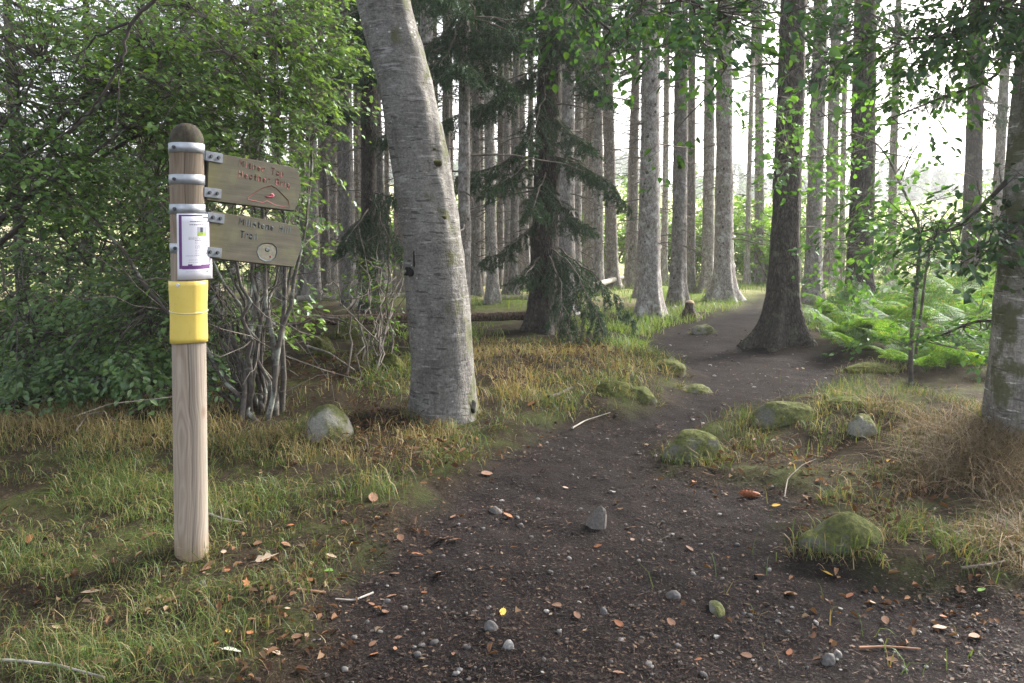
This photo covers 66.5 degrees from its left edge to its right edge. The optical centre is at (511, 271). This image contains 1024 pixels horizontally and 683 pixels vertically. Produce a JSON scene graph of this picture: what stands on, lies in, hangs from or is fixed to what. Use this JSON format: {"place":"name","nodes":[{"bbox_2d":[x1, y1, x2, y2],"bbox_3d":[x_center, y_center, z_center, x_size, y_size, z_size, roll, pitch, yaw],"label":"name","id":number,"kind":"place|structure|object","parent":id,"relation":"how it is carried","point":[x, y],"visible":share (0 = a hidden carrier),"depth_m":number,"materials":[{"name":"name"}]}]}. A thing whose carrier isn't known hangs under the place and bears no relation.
{"place":"outdoors","nodes":[
{"label":"outdoors","id":0,"kind":"place"},
{"bbox_2d":[0,0,1019,190],"label":"sky","id":1,"kind":"structure","parent":0,"point":[739,157],"materials":[{"name":"white"}]},
{"bbox_2d":[0,180,1023,682],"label":"ground","id":2,"kind":"structure","parent":0,"point":[936,378],"depth_m":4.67,"materials":[{"name":"plant"}]},
{"bbox_2d":[0,0,132,311],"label":"young spruce","id":3,"kind":"object","parent":2,"relation":"on","point":[17,218],"visible":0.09,"depth_m":11.32,"materials":[{"name":"green plant"}]},
{"bbox_2d":[1,0,160,309],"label":"young spruce","id":4,"kind":"object","parent":2,"relation":"on","point":[111,242],"visible":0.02,"depth_m":12.60,"materials":[{"name":"green plant"}]},
{"bbox_2d":[0,86,268,422],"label":"hazel bush","id":5,"kind":"object","parent":2,"relation":"on","point":[53,364],"visible":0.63,"depth_m":6.47,"materials":[{"name":"green plant"}]},
{"bbox_2d":[39,0,247,293],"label":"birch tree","id":6,"kind":"object","parent":2,"relation":"on","point":[125,148],"visible":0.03,"depth_m":12.06,"materials":[{"name":"plant"}]},
{"bbox_2d":[2,0,332,363],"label":"hazel bush","id":7,"kind":"object","parent":2,"relation":"on","point":[153,230],"visible":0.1,"depth_m":8.32,"materials":[{"name":"green plant"}]},
{"bbox_2d":[0,0,375,283],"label":"birch tree","id":8,"kind":"object","parent":2,"relation":"on","point":[158,51],"visible":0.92,"depth_m":5.55,"materials":[{"name":"green plant"}]},
{"bbox_2d":[19,0,156,161],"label":"bare branch","id":9,"kind":"object","parent":8,"relation":"attached to","point":[148,5],"visible":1,"depth_m":3.95,"materials":[{"name":"wood"}]},
{"bbox_2d":[18,0,397,421],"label":"hazel bush","id":10,"kind":"object","parent":2,"relation":"on","point":[248,380],"visible":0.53,"depth_m":6.29,"materials":[{"name":"green plant"}]},
{"bbox_2d":[116,0,326,316],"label":"young spruce","id":11,"kind":"object","parent":2,"relation":"on","point":[219,145],"visible":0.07,"depth_m":13.26,"materials":[{"name":"plant"}]},
{"bbox_2d":[168,123,300,561],"bbox_3d":[-1.290,0.455,3.778,0.158,2.274,0.715,3,4,42],"label":"signpost","id":12,"kind":"object","parent":2,"relation":"on","point":[198,175],"visible":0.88,"depth_m":3.56,"materials":[{"name":"brown wood"}]},
{"bbox_2d":[168,280,207,343],"bbox_3d":[-1.473,0.180,3.560,0.167,0.282,0.168,0,3,0],"label":"yellow sheet","id":13,"kind":"object","parent":12,"relation":"attached to","point":[188,302],"visible":1,"depth_m":3.49,"materials":[{"name":"plastic"}]},
{"bbox_2d":[177,214,211,279],"bbox_3d":[-1.418,-0.113,3.516,0.041,0.294,0.165,3,4,42],"label":"paper notice","id":14,"kind":"object","parent":12,"relation":"attached to","point":[194,261],"visible":1,"depth_m":3.48,"materials":[{"name":"paper"}]},
{"bbox_2d":[131,0,351,324],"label":"spruce tree","id":15,"kind":"object","parent":2,"relation":"on","point":[258,272],"visible":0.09,"depth_m":12.46,"materials":[{"name":"green plant"}]},
{"bbox_2d":[277,0,328,296],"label":"spruce tree","id":16,"kind":"object","parent":2,"relation":"on","point":[301,270],"visible":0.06,"depth_m":17.39,"materials":[{"name":"grey plant"}]},
{"bbox_2d":[264,3,353,295],"bbox_3d":[-4.196,-8.875,16.837,3.322,19.502,3.028,-1,4,-34],"label":"spruce tree","id":17,"kind":"object","parent":2,"relation":"on","point":[306,288],"visible":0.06,"depth_m":17.23,"materials":[{"name":"grey plant"}]},
{"bbox_2d":[275,0,350,301],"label":"spruce tree","id":18,"kind":"object","parent":2,"relation":"on","point":[315,278],"visible":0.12,"depth_m":16.59,"materials":[{"name":"grey plant"}]},
{"bbox_2d":[305,335,334,354],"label":"boulder","id":19,"kind":"object","parent":2,"relation":"on","point":[317,342],"visible":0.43,"depth_m":9.48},
{"bbox_2d":[285,1,357,294],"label":"spruce tree","id":20,"kind":"object","parent":2,"relation":"on","point":[325,263],"visible":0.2,"depth_m":17.52,"materials":[{"name":"grey plant"}]},
{"bbox_2d":[304,404,353,443],"bbox_3d":[-1.296,1.195,5.522,0.351,0.517,0.308,0,3,0],"label":"boulder","id":21,"kind":"object","parent":2,"relation":"on","point":[333,417],"visible":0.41,"depth_m":5.43,"materials":[{"name":"stone"}]},
{"bbox_2d":[317,1,358,292],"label":"spruce tree","id":22,"kind":"object","parent":2,"relation":"on","point":[333,210],"visible":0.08,"depth_m":18.48,"materials":[{"name":"grey plant"}]},
{"bbox_2d":[291,0,386,293],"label":"spruce tree","id":23,"kind":"object","parent":2,"relation":"on","point":[340,195],"visible":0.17,"depth_m":17.17,"materials":[{"name":"grey plant"}]},
{"bbox_2d":[0,333,682,682],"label":"tan grass","id":24,"kind":"structure","parent":2,"relation":"on","point":[4,420],"depth_m":5.55,"materials":[{"name":"plant"}]},
{"bbox_2d":[303,0,382,306],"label":"spruce tree","id":25,"kind":"object","parent":2,"relation":"on","point":[347,177],"visible":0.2,"depth_m":15.52,"materials":[{"name":"grey plant"}]},
{"bbox_2d":[332,317,364,338],"bbox_3d":[-2.303,1.001,11.040,0.476,0.719,0.393,0,3,0],"label":"boulder","id":26,"kind":"object","parent":2,"relation":"on","point":[342,329],"visible":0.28,"depth_m":10.88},
{"bbox_2d":[352,85,359,272],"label":"spruce tree","id":27,"kind":"object","parent":2,"relation":"on","point":[356,184],"visible":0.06,"depth_m":20.04,"materials":[{"name":"grey plant"}]},
{"bbox_2d":[335,22,402,292],"bbox_3d":[-3.324,-9.197,17.588,3.322,20.086,3.028,-2,3,-21],"label":"spruce tree","id":28,"kind":"object","parent":2,"relation":"on","point":[380,174],"visible":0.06,"depth_m":17.85,"materials":[{"name":"grey plant"}]},
{"bbox_2d":[282,0,458,313],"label":"spruce tree","id":29,"kind":"object","parent":2,"relation":"on","point":[371,202],"visible":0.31,"depth_m":13.23,"materials":[{"name":"green plant"}]},
{"bbox_2d":[290,192,473,378],"bbox_3d":[-1.481,0.104,7.801,1.850,1.739,2.874,-1,3,-15],"label":"elder bush","id":30,"kind":"object","parent":2,"relation":"on","point":[369,299],"visible":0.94,"depth_m":7.71,"materials":[{"name":"grey wood"}]},
{"bbox_2d":[371,353,404,371],"bbox_3d":[-1.171,0.942,7.419,0.337,0.354,0.251,0,3,0],"label":"boulder","id":31,"kind":"object","parent":2,"relation":"on","point":[395,360],"visible":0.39,"depth_m":7.33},
{"bbox_2d":[292,301,525,326],"bbox_3d":[-1.452,0.549,11.498,3.464,0.439,0.478,0,3,-8],"label":"fallen log","id":32,"kind":"object","parent":2,"relation":"on","point":[496,316],"visible":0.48,"depth_m":11.34,"materials":[{"name":"brown wood"}]},
{"bbox_2d":[370,1,479,249],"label":"spruce tree","id":33,"kind":"object","parent":2,"relation":"on","point":[429,36],"visible":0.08,"depth_m":12.72,"materials":[{"name":"green plant"}]},
{"bbox_2d":[418,10,495,179],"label":"spruce tree","id":34,"kind":"object","parent":2,"relation":"on","point":[445,109],"visible":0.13,"depth_m":18.88,"materials":[{"name":"green plant"}]},
{"bbox_2d":[327,0,594,314],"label":"spruce tree","id":35,"kind":"object","parent":2,"relation":"on","point":[462,70],"visible":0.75,"depth_m":9.40,"materials":[{"name":"green plant"}]},
{"bbox_2d":[442,1,512,285],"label":"spruce tree","id":36,"kind":"object","parent":2,"relation":"on","point":[483,274],"visible":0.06,"depth_m":21.04,"materials":[{"name":"grey plant"}]},
{"bbox_2d":[436,11,526,296],"bbox_3d":[-0.875,-8.521,18.536,3.322,18.692,3.028,1,2,28],"label":"spruce tree","id":37,"kind":"object","parent":2,"relation":"on","point":[476,285],"visible":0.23,"depth_m":18.51,"materials":[{"name":"grey plant"}]},
{"bbox_2d":[435,2,528,303],"bbox_3d":[-0.427,-8.682,15.681,3.322,19.197,3.028,-2,2,-25],"label":"spruce tree","id":38,"kind":"object","parent":2,"relation":"on","point":[492,293],"visible":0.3,"depth_m":15.89,"materials":[{"name":"grey plant"}]},
{"bbox_2d":[2,146,992,202],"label":"wood","id":39,"kind":"object","parent":2,"relation":"on","point":[940,175],"visible":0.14,"depth_m":159.94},
{"bbox_2d":[476,0,536,293],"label":"spruce tree","id":40,"kind":"object","parent":2,"relation":"on","point":[506,134],"visible":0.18,"depth_m":18.57,"materials":[{"name":"grey plant"}]},
{"bbox_2d":[482,1,533,294],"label":"spruce tree","id":41,"kind":"object","parent":2,"relation":"on","point":[514,224],"visible":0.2,"depth_m":18.05,"materials":[{"name":"grey plant"}]},
{"bbox_2d":[481,1,537,288],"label":"spruce tree","id":42,"kind":"object","parent":2,"relation":"on","point":[499,206],"visible":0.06,"depth_m":20.20,"materials":[{"name":"grey plant"}]},
{"bbox_2d":[0,327,1023,682],"bbox_3d":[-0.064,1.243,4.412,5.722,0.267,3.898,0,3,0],"label":"leaf litter","id":43,"kind":"object","parent":2,"relation":"on","point":[264,653],"visible":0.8,"depth_m":3.18,"materials":[{"name":"plant"}]},
{"bbox_2d":[497,0,536,291],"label":"spruce tree","id":44,"kind":"object","parent":2,"relation":"on","point":[526,259],"visible":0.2,"depth_m":19.34,"materials":[{"name":"grey plant"}]},
{"bbox_2d":[428,0,637,347],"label":"spruce tree","id":45,"kind":"object","parent":2,"relation":"on","point":[545,283],"visible":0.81,"depth_m":10.75,"materials":[{"name":"green plant"}]},
{"bbox_2d":[508,0,654,315],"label":"spruce tree","id":46,"kind":"object","parent":2,"relation":"on","point":[567,244],"visible":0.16,"depth_m":13.93,"materials":[{"name":"grey plant"}]},
{"bbox_2d":[574,35,616,290],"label":"spruce tree","id":47,"kind":"object","parent":2,"relation":"on","point":[578,191],"visible":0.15,"depth_m":19.11,"materials":[{"name":"grey plant"}]},
{"bbox_2d":[582,2,621,283],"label":"spruce tree","id":48,"kind":"object","parent":2,"relation":"on","point":[585,259],"visible":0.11,"depth_m":21.34,"materials":[{"name":"grey plant"}]},
{"bbox_2d":[582,36,631,286],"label":"spruce tree","id":49,"kind":"object","parent":2,"relation":"on","point":[590,220],"visible":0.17,"depth_m":19.70,"materials":[{"name":"grey plant"}]},
{"bbox_2d":[575,3,640,293],"bbox_3d":[1.867,-9.531,18.079,3.082,20.744,3.023,2,3,30],"label":"spruce tree","id":50,"kind":"object","parent":2,"relation":"on","point":[598,258],"visible":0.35,"depth_m":18.40,"materials":[{"name":"grey plant"}]},
{"bbox_2d":[264,340,957,535],"bbox_3d":[-0.186,1.012,6.635,5.582,0.478,5.991,0,3,0],"label":"dead bracken","id":51,"kind":"object","parent":2,"relation":"on","point":[805,528],"visible":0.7,"depth_m":5.07,"materials":[{"name":"plant"}]},
{"bbox_2d":[596,381,629,396],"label":"boulder","id":52,"kind":"object","parent":2,"relation":"on","point":[603,387],"visible":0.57,"depth_m":6.70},
{"bbox_2d":[580,1,662,289],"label":"spruce tree","id":53,"kind":"object","parent":2,"relation":"on","point":[610,233],"visible":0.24,"depth_m":19.93,"materials":[{"name":"grey plant"}]},
{"bbox_2d":[614,37,665,284],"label":"spruce tree","id":54,"kind":"object","parent":2,"relation":"on","point":[626,256],"visible":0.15,"depth_m":21.52,"materials":[{"name":"grey plant"}]},
{"bbox_2d":[356,0,927,425],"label":"beech tree","id":55,"kind":"object","parent":2,"relation":"on","point":[440,330],"visible":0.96,"depth_m":5.92,"materials":[{"name":"grey plant"}]},
{"bbox_2d":[612,0,673,288],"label":"spruce tree","id":56,"kind":"object","parent":2,"relation":"on","point":[632,240],"visible":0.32,"depth_m":19.86,"materials":[{"name":"grey plant"}]},
{"bbox_2d":[629,386,656,403],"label":"boulder","id":57,"kind":"object","parent":2,"relation":"on","point":[644,395],"visible":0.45,"depth_m":6.67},
{"bbox_2d":[604,5,706,297],"bbox_3d":[2.825,-8.728,16.831,3.199,19.205,3.045,1,3,7],"label":"spruce tree","id":58,"kind":"object","parent":2,"relation":"on","point":[636,286],"visible":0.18,"depth_m":17.36,"materials":[{"name":"grey plant"}]},
{"bbox_2d":[577,0,752,319],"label":"spruce tree","id":59,"kind":"object","parent":2,"relation":"on","point":[650,299],"visible":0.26,"depth_m":13.76,"materials":[{"name":"grey plant"}]},
{"bbox_2d":[652,359,685,376],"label":"boulder","id":60,"kind":"object","parent":2,"relation":"on","point":[673,362],"visible":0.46,"depth_m":7.97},
{"bbox_2d":[660,52,699,285],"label":"spruce tree","id":61,"kind":"object","parent":2,"relation":"on","point":[664,249],"visible":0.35,"depth_m":21.50,"materials":[{"name":"grey plant"}]},
{"bbox_2d":[593,0,779,305],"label":"spruce tree","id":62,"kind":"object","parent":2,"relation":"on","point":[677,289],"visible":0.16,"depth_m":15.68,"materials":[{"name":"grey plant"}]},
{"bbox_2d":[663,429,724,462],"bbox_3d":[1.219,1.283,5.252,0.437,0.444,0.309,0,3,0],"label":"boulder","id":63,"kind":"object","parent":2,"relation":"on","point":[696,440],"visible":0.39,"depth_m":5.15,"materials":[{"name":"stone"}]},
{"bbox_2d":[660,0,740,292],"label":"spruce tree","id":64,"kind":"object","parent":2,"relation":"on","point":[691,201],"visible":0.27,"depth_m":19.14,"materials":[{"name":"grey plant"}]},
{"bbox_2d":[661,0,770,293],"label":"spruce tree","id":65,"kind":"object","parent":2,"relation":"on","point":[707,242],"visible":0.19,"depth_m":18.88,"materials":[{"name":"grey plant"}]},
{"bbox_2d":[668,194,767,272],"bbox_3d":[6.334,-1.021,23.509,3.419,2.682,3.105,0,3,-9],"label":"young bush","id":66,"kind":"object","parent":2,"relation":"on","point":[736,250],"visible":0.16,"depth_m":23.25,"materials":[{"name":"green plant"}]},
{"bbox_2d":[687,0,802,301],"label":"spruce tree","id":67,"kind":"object","parent":2,"relation":"on","point":[723,286],"visible":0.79,"depth_m":16.83,"materials":[{"name":"grey plant"}]},
{"bbox_2d":[645,0,850,351],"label":"spruce tree","id":68,"kind":"object","parent":2,"relation":"on","point":[781,324],"visible":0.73,"depth_m":10.15,"materials":[{"name":"brown plant"}]},
{"bbox_2d":[732,0,778,283],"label":"spruce tree","id":69,"kind":"object","parent":2,"relation":"on","point":[747,271],"visible":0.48,"depth_m":21.66,"materials":[{"name":"grey plant"}]},
{"bbox_2d":[695,186,838,276],"bbox_3d":[7.408,-1.123,23.505,4.277,2.919,3.693,0,3,-8],"label":"young bush","id":70,"kind":"object","parent":2,"relation":"on","point":[741,206],"visible":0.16,"depth_m":22.84,"materials":[{"name":"green plant"}]},
{"bbox_2d":[734,4,805,283],"bbox_3d":[7.025,-9.842,22.067,3.028,20.974,3.322,-1,3,-28],"label":"spruce tree","id":71,"kind":"object","parent":2,"relation":"on","point":[759,195],"visible":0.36,"depth_m":22.11,"materials":[{"name":"grey plant"}]},
{"bbox_2d":[695,180,845,280],"bbox_3d":[7.365,-1.083,22.219,3.821,2.964,3.344,0,3,-8],"label":"young bush","id":72,"kind":"object","parent":2,"relation":"on","point":[742,220],"visible":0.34,"depth_m":22.02,"materials":[{"name":"green plant"}]},
{"bbox_2d":[750,401,815,428],"bbox_3d":[1.990,1.084,5.664,0.502,0.290,0.287,0,3,0],"label":"boulder","id":73,"kind":"object","parent":2,"relation":"on","point":[776,411],"visible":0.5,"depth_m":5.60,"materials":[{"name":"stone"}]},
{"bbox_2d":[750,197,845,278],"bbox_3d":[7.964,-0.872,21.730,2.721,2.570,3.151,1,3,10],"label":"young bush","id":74,"kind":"object","parent":2,"relation":"on","point":[801,238],"visible":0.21,"depth_m":21.71,"materials":[{"name":"green plant"}]},
{"bbox_2d":[802,305,857,329],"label":"fern","id":75,"kind":"object","parent":2,"relation":"on","point":[819,316],"visible":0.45,"depth_m":10.38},
{"bbox_2d":[819,316,861,345],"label":"fern","id":76,"kind":"object","parent":2,"relation":"on","point":[839,329],"visible":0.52,"depth_m":9.63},
{"bbox_2d":[799,511,885,553],"bbox_3d":[1.575,1.287,3.701,0.418,0.306,0.226,0,3,0],"label":"boulder","id":77,"kind":"object","parent":2,"relation":"on","point":[848,526],"visible":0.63,"depth_m":3.63,"materials":[{"name":"stone"}]},
{"bbox_2d":[774,0,914,304],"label":"spruce tree","id":78,"kind":"object","parent":2,"relation":"on","point":[812,256],"visible":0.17,"depth_m":15.34,"materials":[{"name":"grey plant"}]},
{"bbox_2d":[801,0,894,288],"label":"spruce tree","id":79,"kind":"object","parent":2,"relation":"on","point":[833,199],"visible":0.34,"depth_m":20.27,"materials":[{"name":"grey plant"}]},
{"bbox_2d":[721,44,977,383],"bbox_3d":[3.260,-0.480,7.485,2.233,3.365,2.822,1,3,23],"label":"sapling","id":80,"kind":"object","parent":2,"relation":"on","point":[794,98],"visible":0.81,"depth_m":7.57,"materials":[{"name":"green plant"}]},
{"bbox_2d":[800,280,904,319],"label":"fern","id":81,"kind":"object","parent":2,"relation":"on","point":[826,302],"visible":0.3,"depth_m":11.71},
{"bbox_2d":[821,328,884,353],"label":"fern","id":82,"kind":"object","parent":2,"relation":"on","point":[841,341],"visible":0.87,"depth_m":9.05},
{"bbox_2d":[823,0,886,282],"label":"spruce tree","id":83,"kind":"object","parent":2,"relation":"on","point":[844,124],"visible":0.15,"depth_m":22.09,"materials":[{"name":"grey plant"}]},
{"bbox_2d":[739,0,979,320],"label":"spruce tree","id":84,"kind":"object","parent":2,"relation":"on","point":[862,180],"visible":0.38,"depth_m":13.06,"materials":[{"name":"grey plant"}]},
{"bbox_2d":[846,413,877,436],"bbox_3d":[2.360,1.122,5.300,0.201,0.324,0.154,-1,3,-17],"label":"boulder","id":85,"kind":"object","parent":2,"relation":"on","point":[864,423],"visible":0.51,"depth_m":5.24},
{"bbox_2d":[843,362,899,372],"bbox_3d":[3.772,1.031,8.213,0.566,0.170,0.336,0,3,0],"label":"boulder","id":86,"kind":"object","parent":2,"relation":"on","point":[879,367],"visible":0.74,"depth_m":8.10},
{"bbox_2d":[828,295,932,334],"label":"fern","id":87,"kind":"object","parent":2,"relation":"on","point":[878,319],"visible":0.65,"depth_m":9.47,"materials":[{"name":"plant"}]},
{"bbox_2d":[857,318,917,349],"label":"fern","id":88,"kind":"object","parent":2,"relation":"on","point":[894,335],"visible":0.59,"depth_m":8.90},
{"bbox_2d":[841,278,948,324],"bbox_3d":[5.479,0.519,10.871,1.272,0.802,1.538,0,3,-1],"label":"fern","id":89,"kind":"object","parent":2,"relation":"on","point":[889,311],"visible":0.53,"depth_m":10.90,"materials":[{"name":"plant"}]},
{"bbox_2d":[870,343,920,363],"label":"fern","id":90,"kind":"object","parent":2,"relation":"on","point":[896,357],"visible":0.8,"depth_m":8.32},
{"bbox_2d":[849,0,951,286],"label":"spruce tree","id":91,"kind":"object","parent":2,"relation":"on","point":[892,130],"visible":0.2,"depth_m":20.19,"materials":[{"name":"grey plant"}]},
{"bbox_2d":[790,0,1023,446],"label":"beech tree","id":92,"kind":"object","parent":2,"relation":"on","point":[1004,385],"visible":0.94,"depth_m":5.04,"materials":[{"name":"green plant"}]},
{"bbox_2d":[886,344,946,371],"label":"fern","id":93,"kind":"object","parent":2,"relation":"on","point":[927,358],"visible":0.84,"depth_m":8.08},
{"bbox_2d":[876,274,969,306],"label":"fern","id":94,"kind":"object","parent":2,"relation":"on","point":[931,287],"visible":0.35,"depth_m":13.50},
{"bbox_2d":[885,286,965,326],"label":"fern","id":95,"kind":"object","parent":2,"relation":"on","point":[949,300],"visible":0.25,"depth_m":11.82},
{"bbox_2d":[917,190,991,276],"bbox_3d":[13.285,-0.937,22.237,3.439,2.661,3.929,0,3,-7],"label":"young bush","id":96,"kind":"object","parent":2,"relation":"on","point":[958,232],"visible":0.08,"depth_m":22.48,"materials":[{"name":"green plant"}]},
{"bbox_2d":[924,301,990,331],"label":"fern","id":97,"kind":"object","parent":2,"relation":"on","point":[971,313],"visible":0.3,"depth_m":10.69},
{"bbox_2d":[896,0,1019,280],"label":"spruce tree","id":98,"kind":"object","parent":2,"relation":"on","point":[973,151],"visible":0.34,"depth_m":17.73,"materials":[{"name":"grey plant"}]},
{"bbox_2d":[934,325,988,369],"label":"fern","id":99,"kind":"object","parent":2,"relation":"on","point":[972,343],"visible":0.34,"depth_m":8.25,"materials":[{"name":"plant"}]},
{"bbox_2d":[930,275,993,318],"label":"fern","id":100,"kind":"object","parent":2,"relation":"on","point":[968,307],"visible":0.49,"depth_m":12.19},
{"bbox_2d":[946,0,1013,281],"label":"spruce tree","id":101,"kind":"object","parent":2,"relation":"on","point":[999,154],"visible":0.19,"depth_m":18.89,"materials":[{"name":"grey plant"}]},
{"bbox_2d":[236,278,947,349],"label":"grass","id":102,"kind":"structure","parent":0,"point":[674,311],"depth_m":13.20,"materials":[{"name":"plant"}]},
{"bbox_2d":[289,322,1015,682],"bbox_3d":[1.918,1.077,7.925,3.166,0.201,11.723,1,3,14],"label":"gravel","id":103,"kind":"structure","parent":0,"point":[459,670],"depth_m":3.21,"materials":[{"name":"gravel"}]},
{"bbox_2d":[309,293,1023,682],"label":"path","id":104,"kind":"structure","parent":0,"point":[733,325],"depth_m":3.45,"materials":[{"name":"soil"}]},
{"bbox_2d":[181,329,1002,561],"bbox_3d":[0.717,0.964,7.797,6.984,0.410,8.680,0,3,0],"label":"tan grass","id":105,"kind":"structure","parent":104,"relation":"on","point":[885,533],"depth_m":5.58,"materials":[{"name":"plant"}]},
{"bbox_2d":[586,506,606,529],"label":"stone","id":106,"kind":"object","parent":104,"relation":"on","point":[597,519],"visible":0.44,"depth_m":4.03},
{"bbox_2d":[202,330,1009,560],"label":"grass","id":107,"kind":"structure","parent":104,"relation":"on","point":[482,412],"depth_m":5.65,"materials":[{"name":"plant"}]},
{"bbox_2d":[648,360,1023,674],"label":"grass","id":108,"kind":"structure","parent":0,"point":[908,527],"depth_m":4.48,"materials":[{"name":"plant"}]},
{"bbox_2d":[674,368,1023,587],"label":"dry grass","id":109,"kind":"structure","parent":0,"point":[993,465],"depth_m":4.64,"materials":[{"name":"plant"}]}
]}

